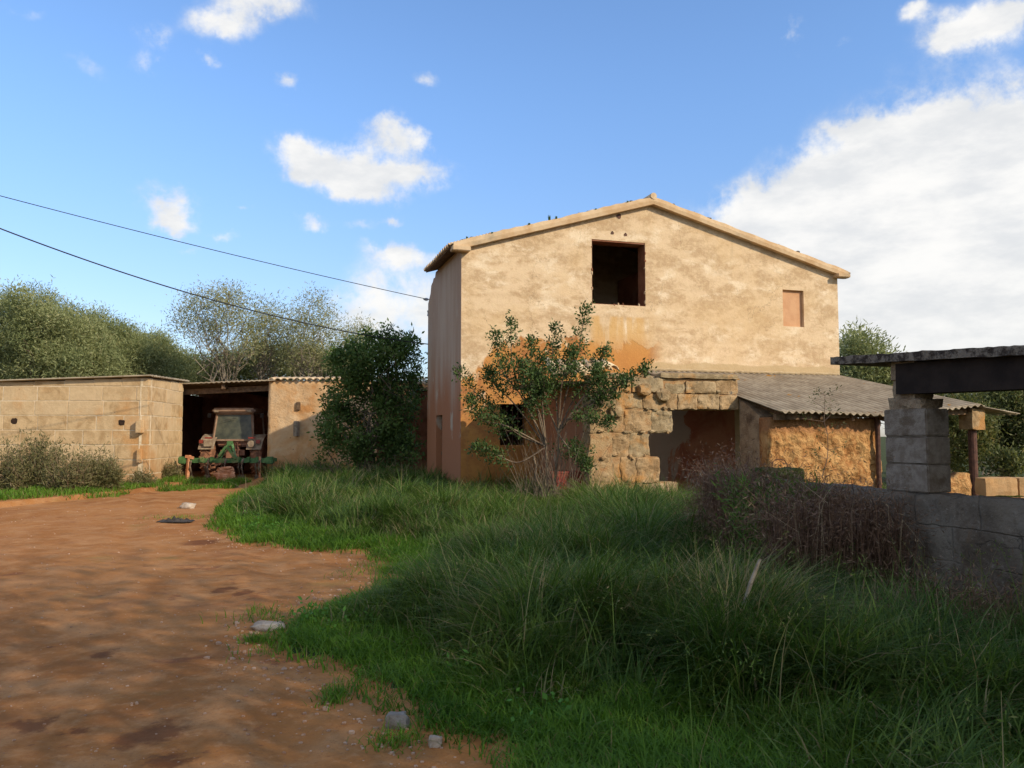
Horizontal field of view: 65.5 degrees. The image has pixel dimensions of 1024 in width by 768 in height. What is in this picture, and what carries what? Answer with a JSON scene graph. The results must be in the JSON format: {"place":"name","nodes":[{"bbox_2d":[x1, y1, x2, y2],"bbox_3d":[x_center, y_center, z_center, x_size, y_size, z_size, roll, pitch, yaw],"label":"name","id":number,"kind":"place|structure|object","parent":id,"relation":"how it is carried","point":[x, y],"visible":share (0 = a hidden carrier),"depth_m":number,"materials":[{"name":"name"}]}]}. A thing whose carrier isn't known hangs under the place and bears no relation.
{"place":"outdoors","nodes":[
{"label":"outdoors","id":0,"kind":"place"},
{"bbox_2d":[0,473,432,757],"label":"verge grass","id":1,"kind":"structure","parent":0,"point":[25,493],"depth_m":9.91,"materials":[{"name":"green plant"}]},
{"bbox_2d":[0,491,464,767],"bbox_3d":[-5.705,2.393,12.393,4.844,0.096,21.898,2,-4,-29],"label":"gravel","id":2,"kind":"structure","parent":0,"point":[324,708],"depth_m":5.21,"materials":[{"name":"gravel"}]},
{"bbox_2d":[0,471,551,767],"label":"dirt track","id":3,"kind":"structure","parent":0,"point":[69,734],"depth_m":5.91,"materials":[{"name":"red soil"}]},
{"bbox_2d":[0,428,81,490],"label":"weed bush","id":4,"kind":"object","parent":3,"relation":"on","point":[17,472],"visible":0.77,"depth_m":21.08,"materials":[{"name":"green plant"}]},
{"bbox_2d":[26,440,108,492],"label":"weed bush","id":5,"kind":"object","parent":3,"relation":"on","point":[69,477],"visible":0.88,"depth_m":20.72,"materials":[{"name":"green plant"}]},
{"bbox_2d":[0,375,189,481],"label":"block shed","id":6,"kind":"structure","parent":3,"relation":"on","point":[135,421],"depth_m":25.30,"materials":[{"name":"stone"}]},
{"bbox_2d":[75,443,129,490],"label":"weed bush","id":7,"kind":"object","parent":3,"relation":"on","point":[111,471],"visible":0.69,"depth_m":21.36,"materials":[{"name":"green plant"}]},
{"bbox_2d":[125,466,159,483],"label":"weed bush","id":8,"kind":"object","parent":3,"relation":"on","point":[138,478],"visible":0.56,"depth_m":24.16,"materials":[{"name":"green plant"}]},
{"bbox_2d":[161,458,187,478],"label":"weed bush","id":9,"kind":"object","parent":3,"relation":"on","point":[170,471],"visible":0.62,"depth_m":26.82,"materials":[{"name":"green plant"}]},
{"bbox_2d":[156,516,194,522],"bbox_3d":[-6.165,2.471,14.604,0.620,0.104,0.340,0,-4,0],"label":"dark rag","id":10,"kind":"object","parent":3,"relation":"on","point":[173,519],"visible":1,"depth_m":14.54,"materials":[{"name":"fabric"}]},
{"bbox_2d":[179,502,195,508],"bbox_3d":[-7.167,2.695,17.603,0.318,0.158,0.262,0,-4,0],"label":"tan stone","id":11,"kind":"object","parent":3,"relation":"on","point":[185,505],"visible":0.91,"depth_m":17.51,"materials":[{"name":"beige stone"}]},
{"bbox_2d":[214,466,235,480],"bbox_3d":[-9.917,3.121,27.613,0.776,0.540,0.534,0,-4,0],"label":"rock","id":12,"kind":"object","parent":3,"relation":"on","point":[225,472],"visible":0.82,"depth_m":27.41,"materials":[{"name":"brown stone"}]},
{"bbox_2d":[178,441,276,478],"bbox_3d":[-10.065,2.734,28.271,3.360,1.410,0.843,0,-4,0],"label":"cultivator","id":13,"kind":"object","parent":3,"relation":"on","point":[187,460],"visible":0.76,"depth_m":28.01,"materials":[{"name":"green paint"}]},
{"bbox_2d":[198,408,267,477],"bbox_3d":[-10.431,2.285,30.877,2.340,2.639,4.222,0,-4,0],"label":"tractor","id":14,"kind":"object","parent":3,"relation":"on","point":[235,426],"visible":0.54,"depth_m":29.82,"materials":[{"name":"metal"}]},
{"bbox_2d":[250,620,284,631],"bbox_3d":[-1.994,1.994,6.558,0.299,0.076,0.211,0,-4,0],"label":"flat stone","id":15,"kind":"object","parent":3,"relation":"on","point":[263,625],"visible":0.77,"depth_m":6.48,"materials":[{"name":"grey stone"}]},
{"bbox_2d":[385,711,409,729],"bbox_3d":[-0.617,1.823,4.298,0.146,0.096,0.098,0,-4,0],"label":"grey stone","id":16,"kind":"object","parent":3,"relation":"on","point":[402,717],"visible":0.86,"depth_m":4.27,"materials":[{"name":"grey stone"}]},
{"bbox_2d":[428,735,442,747],"bbox_3d":[-0.388,1.812,4.030,0.072,0.065,0.053,0,-4,0],"label":"stone","id":17,"kind":"object","parent":3,"relation":"on","point":[435,739],"visible":1,"depth_m":4.01,"materials":[{"name":"grey stone"}]},
{"bbox_2d":[224,460,1023,767],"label":"straw stalks","id":18,"kind":"object","parent":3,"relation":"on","point":[907,750],"visible":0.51,"depth_m":5.23,"materials":[{"name":"beige plant"}]},
{"bbox_2d":[0,0,1023,436],"label":"sky","id":19,"kind":"structure","parent":0,"point":[881,142],"materials":[{"name":"blue"}]},
{"bbox_2d":[203,472,1023,767],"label":"ground","id":20,"kind":"structure","parent":0,"point":[883,482],"depth_m":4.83,"materials":[{"name":"green plant"}]},
{"bbox_2d":[181,379,280,471],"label":"open garage","id":21,"kind":"structure","parent":20,"relation":"on","point":[197,424],"depth_m":34.55,"materials":[{"name":"brown wood"}]},
{"bbox_2d":[267,376,427,474],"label":"earth wall","id":22,"kind":"structure","parent":20,"relation":"on","point":[293,405],"depth_m":28.95,"materials":[{"name":"paint"}]},
{"bbox_2d":[305,317,427,476],"bbox_3d":[-4.157,0.837,24.661,4.375,5.755,2.738,0,-4,0],"label":"dark bush","id":23,"kind":"object","parent":20,"relation":"on","point":[357,378],"visible":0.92,"depth_m":24.23,"materials":[{"name":"green plant"}]},
{"bbox_2d":[376,379,427,475],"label":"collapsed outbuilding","id":24,"kind":"structure","parent":20,"relation":"on","point":[421,431],"depth_m":26.45,"materials":[{"name":"stone"}]},
{"bbox_2d":[238,510,576,735],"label":"broadleaf weeds","id":25,"kind":"object","parent":20,"relation":"on","point":[568,707],"visible":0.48,"depth_m":6.18,"materials":[{"name":"green plant"}]},
{"bbox_2d":[451,298,656,498],"bbox_3d":[0.843,0.424,16.455,4.338,4.474,1.985,-1,-4,12],"label":"lentisk shrub","id":26,"kind":"object","parent":20,"relation":"on","point":[536,376],"visible":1,"depth_m":16.47,"materials":[{"name":"green plant"}]},
{"bbox_2d":[548,470,582,489],"bbox_3d":[1.187,2.320,17.487,0.830,0.816,0.430,1,-4,-17],"label":"red trough","id":27,"kind":"object","parent":20,"relation":"on","point":[568,476],"visible":0.2,"depth_m":17.32,"materials":[{"name":"paint"}]},
{"bbox_2d":[219,454,1023,767],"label":"tall grass","id":28,"kind":"structure","parent":20,"relation":"on","point":[971,658],"depth_m":5.16,"materials":[{"name":"green plant"}]},
{"bbox_2d":[513,357,739,493],"bbox_3d":[3.429,1.232,19.139,6.439,3.598,3.350,1,-4,-17],"label":"ruined annex","id":29,"kind":"object","parent":20,"relation":"on","point":[661,418],"visible":0.72,"depth_m":17.77,"materials":[{"name":"stone"}]},
{"bbox_2d":[424,193,849,485],"bbox_3d":[3.461,-0.837,23.227,11.855,8.250,4.680,1,-4,-17],"label":"farmhouse","id":30,"kind":"object","parent":20,"relation":"on","point":[663,284],"visible":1,"depth_m":21.31,"materials":[{"name":"paint"}]},
{"bbox_2d":[0,228,427,344],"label":"cable","id":31,"kind":"object","parent":30,"relation":"attached to","point":[202,296],"visible":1,"depth_m":20.24,"materials":[{"name":"black rubber"}]},
{"bbox_2d":[783,290,801,326],"bbox_3d":[7.894,-2.126,22.677,0.686,1.037,0.200,1,-4,-17],"label":"blind window","id":32,"kind":"structure","parent":30,"relation":"in","point":[792,301],"depth_m":22.59,"materials":[{"name":"beige paint"}]},
{"bbox_2d":[666,437,832,563],"bbox_3d":[2.499,1.389,8.863,1.640,1.607,2.158,0,-4,0],"label":"dry bramble","id":33,"kind":"object","parent":20,"relation":"on","point":[710,500],"visible":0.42,"depth_m":8.60,"materials":[{"name":"brown plant"}]},
{"bbox_2d":[742,559,760,613],"bbox_3d":[1.519,1.468,5.212,0.257,0.639,0.034,1,-4,-8],"label":"wooden stake","id":34,"kind":"object","parent":20,"relation":"on","point":[751,581],"visible":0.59,"depth_m":5.22,"materials":[{"name":"beige wood"}]},
{"bbox_2d":[703,461,847,569],"bbox_3d":[2.506,1.432,8.372,1.404,1.241,2.562,0,-4,0],"label":"dry bramble","id":35,"kind":"object","parent":20,"relation":"on","point":[743,479],"visible":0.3,"depth_m":7.62,"materials":[{"name":"brown plant"}]},
{"bbox_2d":[749,459,804,481],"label":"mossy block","id":36,"kind":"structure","parent":20,"relation":"on","point":[792,469],"depth_m":9.78,"materials":[{"name":"plant"}]},
{"bbox_2d":[798,385,850,482],"bbox_3d":[4.100,1.143,10.495,0.687,2.267,0.449,0,-4,0],"label":"tall thin weed","id":37,"kind":"object","parent":20,"relation":"on","point":[825,432],"visible":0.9,"depth_m":10.49,"materials":[{"name":"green plant"}]},
{"bbox_2d":[638,368,1019,495],"bbox_3d":[7.576,1.273,19.647,7.425,3.580,4.818,1,-4,-17],"label":"lean to","id":38,"kind":"object","parent":20,"relation":"on","point":[779,394],"visible":0.74,"depth_m":17.69,"materials":[{"name":"stone"}]},
{"bbox_2d":[705,449,958,589],"bbox_3d":[2.727,1.362,7.521,2.069,1.488,2.448,0,-4,0],"label":"dry bramble","id":39,"kind":"object","parent":20,"relation":"on","point":[861,531],"visible":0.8,"depth_m":6.78,"materials":[{"name":"brown plant"}]},
{"bbox_2d":[838,318,905,417],"bbox_3d":[14.928,0.480,32.952,4.675,6.642,4.427,0,-4,0],"label":"olive tree","id":40,"kind":"object","parent":20,"relation":"on","point":[854,344],"visible":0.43,"depth_m":32.23,"materials":[{"name":"green plant"}]},
{"bbox_2d":[752,478,1023,611],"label":"wall","id":41,"kind":"structure","parent":20,"relation":"on","point":[982,522],"depth_m":6.47,"materials":[{"name":"grey concrete"}]},
{"bbox_2d":[884,361,950,492],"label":"block pillar","id":42,"kind":"structure","parent":41,"relation":"on","point":[917,434],"depth_m":6.93,"materials":[{"name":"concrete"}]},
{"bbox_2d":[824,544,1023,641],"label":"dry bramble","id":43,"kind":"object","parent":20,"relation":"on","point":[974,595],"visible":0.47,"depth_m":5.60,"materials":[{"name":"brown plant"}]},
{"bbox_2d":[830,345,1023,393],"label":"canopy","id":44,"kind":"object","parent":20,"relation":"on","point":[983,369],"visible":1,"depth_m":6.55,"materials":[{"name":"metal"}]},
{"bbox_2d":[882,480,1021,496],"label":"yard grass","id":45,"kind":"structure","parent":20,"relation":"on","point":[883,486],"depth_m":21.14,"materials":[{"name":"green plant"}]},
{"bbox_2d":[946,472,971,494],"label":"orange rubble wall","id":46,"kind":"structure","parent":20,"relation":"on","point":[961,482],"depth_m":17.36,"materials":[{"name":"stone"}]},
{"bbox_2d":[934,392,1016,475],"bbox_3d":[13.233,1.464,23.919,2.747,3.606,3.915,0,-4,0],"label":"scrub bush","id":47,"kind":"object","parent":20,"relation":"on","point":[957,436],"visible":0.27,"depth_m":23.13,"materials":[{"name":"green plant"}]},
{"bbox_2d":[940,391,1015,475],"bbox_3d":[18.634,1.515,30.041,6.034,4.292,4.496,0,-4,0],"label":"scrub bush","id":48,"kind":"object","parent":20,"relation":"on","point":[985,461],"depth_m":29.84,"materials":[{"name":"green plant"}]},
{"bbox_2d":[961,390,1023,476],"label":"scrub bush","id":49,"kind":"object","parent":20,"relation":"on","point":[1000,403],"visible":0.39,"depth_m":24.18,"materials":[{"name":"green plant"}]},
{"bbox_2d":[975,477,1023,497],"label":"pale block wall","id":50,"kind":"structure","parent":20,"relation":"on","point":[997,486],"depth_m":16.36,"materials":[{"name":"stone"}]},
{"bbox_2d":[977,440,1023,496],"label":"green shrub","id":51,"kind":"object","parent":20,"relation":"on","point":[1013,465],"visible":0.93,"depth_m":18.86,"materials":[{"name":"green plant"}]},
{"bbox_2d":[994,391,1023,463],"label":"scrub bush","id":52,"kind":"object","parent":20,"relation":"on","point":[1019,435],"visible":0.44,"depth_m":23.85,"materials":[{"name":"green plant"}]},
{"bbox_2d":[880,437,1023,476],"bbox_3d":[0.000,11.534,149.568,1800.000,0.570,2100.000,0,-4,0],"label":"terrain","id":53,"kind":"structure","parent":0,"point":[883,451],"depth_m":50.87,"materials":[{"name":"soil"}]},
{"bbox_2d":[0,285,62,379],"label":"feathery tree","id":54,"kind":"object","parent":53,"relation":"on","point":[6,375],"visible":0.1,"depth_m":36.11,"materials":[{"name":"green plant"}]},
{"bbox_2d":[0,274,135,378],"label":"feathery tree","id":55,"kind":"object","parent":53,"relation":"on","point":[68,347],"visible":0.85,"depth_m":35.13,"materials":[{"name":"green plant"}]},
{"bbox_2d":[79,300,171,375],"bbox_3d":[-19.667,-0.017,39.201,5.709,8.369,6.012,0,-4,0],"label":"feathery tree","id":56,"kind":"object","parent":53,"relation":"on","point":[138,347],"visible":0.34,"depth_m":38.49,"materials":[{"name":"green plant"}]},
{"bbox_2d":[128,319,218,395],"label":"feathery tree","id":57,"kind":"object","parent":53,"relation":"on","point":[180,368],"visible":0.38,"depth_m":40.18,"materials":[{"name":"green plant"}]},
{"bbox_2d":[161,275,276,381],"bbox_3d":[-13.719,-0.527,37.288,5.560,9.305,4.330,0,-4,0],"label":"airy tree","id":58,"kind":"object","parent":53,"relation":"on","point":[210,326],"visible":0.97,"depth_m":37.03,"materials":[{"name":"green plant"}]},
{"bbox_2d":[182,333,342,381],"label":"olive tree","id":59,"kind":"object","parent":53,"relation":"on","point":[245,374],"visible":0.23,"depth_m":41.42,"materials":[{"name":"green plant"}]},
{"bbox_2d":[237,289,306,379],"bbox_3d":[-12.009,-0.287,39.149,3.628,9.024,4.278,0,-4,0],"label":"airy tree","id":60,"kind":"object","parent":53,"relation":"on","point":[267,362],"visible":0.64,"depth_m":38.79,"materials":[{"name":"green plant"}]},
{"bbox_2d":[259,281,363,380],"bbox_3d":[-9.582,-0.464,38.327,5.065,9.283,4.210,0,-4,0],"label":"airy tree","id":61,"kind":"object","parent":53,"relation":"on","point":[312,354],"visible":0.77,"depth_m":37.90,"materials":[{"name":"green plant"}]},
{"bbox_2d":[307,307,381,374],"bbox_3d":[-8.185,0.230,40.159,4.159,8.135,4.074,0,-4,0],"label":"airy tree","id":62,"kind":"object","parent":53,"relation":"on","point":[356,328],"visible":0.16,"depth_m":39.84,"materials":[{"name":"green plant"}]},
{"bbox_3d":[-2.496,-2.309,23.827,0.314,0.550,0.104,0,-4,0],"label":"insulator bracket","id":63,"kind":"object","parent":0,"visible":0},
{"bbox_2d":[0,195,424,298],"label":"cable","id":64,"kind":"object","parent":63,"relation":"attached to","point":[203,247],"visible":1,"depth_m":20.91,"materials":[{"name":"black rubber"}]}
]}

